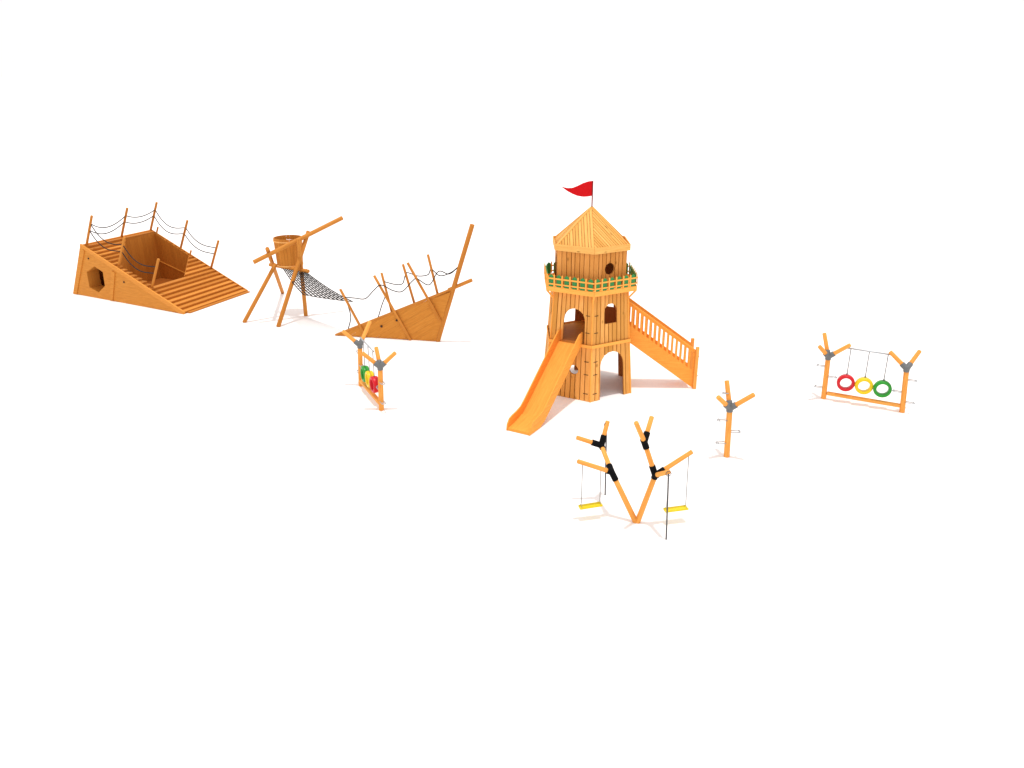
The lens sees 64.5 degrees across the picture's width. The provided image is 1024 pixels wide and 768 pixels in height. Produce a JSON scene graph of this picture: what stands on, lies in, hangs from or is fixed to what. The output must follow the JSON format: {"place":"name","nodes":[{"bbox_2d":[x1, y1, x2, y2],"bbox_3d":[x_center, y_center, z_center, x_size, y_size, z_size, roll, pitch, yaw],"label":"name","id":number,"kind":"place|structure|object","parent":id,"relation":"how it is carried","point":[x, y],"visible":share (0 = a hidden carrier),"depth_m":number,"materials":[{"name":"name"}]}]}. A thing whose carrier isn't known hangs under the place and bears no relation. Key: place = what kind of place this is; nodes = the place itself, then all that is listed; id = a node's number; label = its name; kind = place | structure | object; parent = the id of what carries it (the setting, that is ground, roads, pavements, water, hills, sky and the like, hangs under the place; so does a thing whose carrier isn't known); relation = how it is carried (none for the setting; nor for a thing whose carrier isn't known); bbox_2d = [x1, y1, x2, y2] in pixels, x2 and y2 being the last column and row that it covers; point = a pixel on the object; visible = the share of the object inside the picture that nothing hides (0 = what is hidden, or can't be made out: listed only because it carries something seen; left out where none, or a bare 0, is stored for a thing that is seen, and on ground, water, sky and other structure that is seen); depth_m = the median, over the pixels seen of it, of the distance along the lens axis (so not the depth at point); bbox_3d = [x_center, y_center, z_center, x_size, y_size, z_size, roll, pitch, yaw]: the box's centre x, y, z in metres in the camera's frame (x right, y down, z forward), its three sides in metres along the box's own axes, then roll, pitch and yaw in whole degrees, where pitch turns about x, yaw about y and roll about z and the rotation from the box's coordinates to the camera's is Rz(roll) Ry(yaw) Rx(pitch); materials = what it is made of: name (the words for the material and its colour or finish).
{"place":"outdoors","nodes":[
{"label":"outdoors","id":0,"kind":"place"},
{"bbox_2d":[0,78,1023,767],"bbox_3d":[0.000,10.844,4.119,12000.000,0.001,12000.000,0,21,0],"label":"ground","id":1,"kind":"structure","parent":0,"point":[230,538],"depth_m":27.53,"materials":[{"name":"white"}]},
{"bbox_2d":[73,202,249,313],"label":"sunken ship stern","id":2,"kind":"object","parent":1,"relation":"on","point":[150,268],"visible":1,"depth_m":45.31,"materials":[{"name":"wood"}]},
{"bbox_2d":[242,216,342,326],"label":"barrel lookout","id":3,"kind":"object","parent":1,"relation":"on","point":[289,254],"visible":1,"depth_m":40.65,"materials":[{"name":"orange wood"}]},
{"bbox_2d":[281,268,352,301],"bbox_3d":[-9.984,-4.864,39.559,5.527,1.013,1.428,20,28,41],"label":"climbing net","id":4,"kind":"object","parent":3,"relation":"hanging from","point":[302,275],"visible":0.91,"depth_m":39.64,"materials":[{"name":"fabric"}]},
{"bbox_2d":[341,321,396,410],"bbox_3d":[-5.398,-0.685,30.891,1.256,2.549,3.646,-10,23,-24],"label":"ring frame","id":5,"kind":"object","parent":1,"relation":"on","point":[379,364],"visible":0.93,"depth_m":30.03,"materials":[{"name":"orange wood"}]},
{"bbox_2d":[360,342,368,381],"bbox_3d":[-5.700,-0.874,31.334,0.260,1.660,0.640,-9,22,-22],"label":"hanging ring","id":6,"kind":"object","parent":5,"relation":"hanging from","point":[364,369],"visible":0.67,"depth_m":31.32,"materials":[{"name":"green plastic"}]},
{"bbox_2d":[365,346,373,386],"bbox_3d":[-5.426,-0.669,30.794,0.260,1.660,0.640,-9,22,-22],"label":"hanging ring","id":7,"kind":"object","parent":5,"relation":"hanging from","point":[369,374],"visible":0.71,"depth_m":30.78,"materials":[{"name":"yellow plastic"}]},
{"bbox_2d":[369,351,377,392],"bbox_3d":[-5.151,-0.463,30.253,0.260,1.660,0.640,-10,23,-24],"label":"hanging ring","id":8,"kind":"object","parent":5,"relation":"hanging from","point":[373,382],"visible":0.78,"depth_m":30.23,"materials":[{"name":"red plastic"}]},
{"bbox_2d":[335,224,474,341],"bbox_3d":[-5.001,-4.769,37.475,6.921,5.556,0.944,3,21,9],"label":"ship bow","id":9,"kind":"object","parent":1,"relation":"on","point":[424,319],"visible":1,"depth_m":37.66,"materials":[{"name":"wood"}]},
{"bbox_2d":[576,416,692,523],"bbox_3d":[3.068,2.238,22.216,3.220,3.300,1.862,14,25,33],"label":"branch swing frame","id":10,"kind":"object","parent":1,"relation":"on","point":[656,474],"visible":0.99,"depth_m":22.13,"materials":[{"name":"orange wood"}]},
{"bbox_2d":[578,465,602,509],"bbox_3d":[2.185,2.800,22.357,0.646,1.354,0.200,-5,21,-13],"label":"swing","id":11,"kind":"object","parent":10,"relation":"hanging from","point":[581,506],"visible":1,"depth_m":22.50,"materials":[{"name":"yellow plastic"}]},
{"bbox_2d":[604,423,606,494],"bbox_3d":[2.707,2.198,23.560,0.164,2.359,0.068,-8,22,-20],"label":"climbing rope","id":12,"kind":"object","parent":10,"relation":"attached to","point":[605,464],"visible":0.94,"depth_m":23.63,"materials":[{"name":"fabric"}]},
{"bbox_2d":[665,471,671,539],"bbox_3d":[4.067,3.205,21.359,0.170,2.039,0.042,3,21,8],"label":"climbing rope","id":13,"kind":"object","parent":10,"relation":"attached to","point":[667,503],"visible":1,"depth_m":21.32,"materials":[{"name":"fabric"}]},
{"bbox_2d":[663,457,688,512],"bbox_3d":[4.525,2.714,22.104,0.663,1.653,0.200,-4,21,-11],"label":"swing","id":14,"kind":"object","parent":10,"relation":"hanging from","point":[678,508],"visible":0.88,"depth_m":22.33,"materials":[{"name":"yellow plastic"}]},
{"bbox_2d":[715,380,754,457],"bbox_3d":[7.013,1.175,26.040,1.192,2.515,0.890,0,21,0],"label":"branching climbing post","id":15,"kind":"object","parent":1,"relation":"on","point":[729,406],"visible":1,"depth_m":25.86,"materials":[{"name":"orange wood"}]},
{"bbox_2d":[814,333,921,412],"bbox_3d":[13.182,-0.390,30.159,3.568,2.521,0.944,10,23,24],"label":"ring frame","id":16,"kind":"object","parent":1,"relation":"on","point":[829,355],"visible":1,"depth_m":30.15,"materials":[{"name":"orange wood"}]},
{"bbox_2d":[837,349,854,390],"bbox_3d":[12.596,-0.526,30.418,0.640,1.660,0.260,6,22,16],"label":"hanging ring","id":17,"kind":"object","parent":16,"relation":"hanging from","point":[850,386],"visible":1,"depth_m":30.49,"materials":[{"name":"red plastic"}]},
{"bbox_2d":[855,352,872,393],"bbox_3d":[13.154,-0.415,30.125,0.640,1.660,0.260,6,22,15],"label":"hanging ring","id":18,"kind":"object","parent":16,"relation":"hanging from","point":[866,379],"visible":1,"depth_m":30.19,"materials":[{"name":"yellow plastic"}]},
{"bbox_2d":[873,355,891,397],"bbox_3d":[13.712,-0.303,29.832,0.640,1.660,0.260,7,22,18],"label":"hanging ring","id":19,"kind":"object","parent":16,"relation":"hanging from","point":[886,393],"visible":1,"depth_m":29.91,"materials":[{"name":"green plastic"}]},
{"bbox_2d":[0,0,1023,77],"label":"sky","id":20,"kind":"structure","parent":0,"point":[39,38],"materials":[{"name":"white"}]},
{"bbox_2d":[506,181,699,435],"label":"play tower","id":21,"kind":"structure","parent":0,"point":[589,279],"depth_m":30.20,"materials":[{"name":"brown wood"}]}
]}

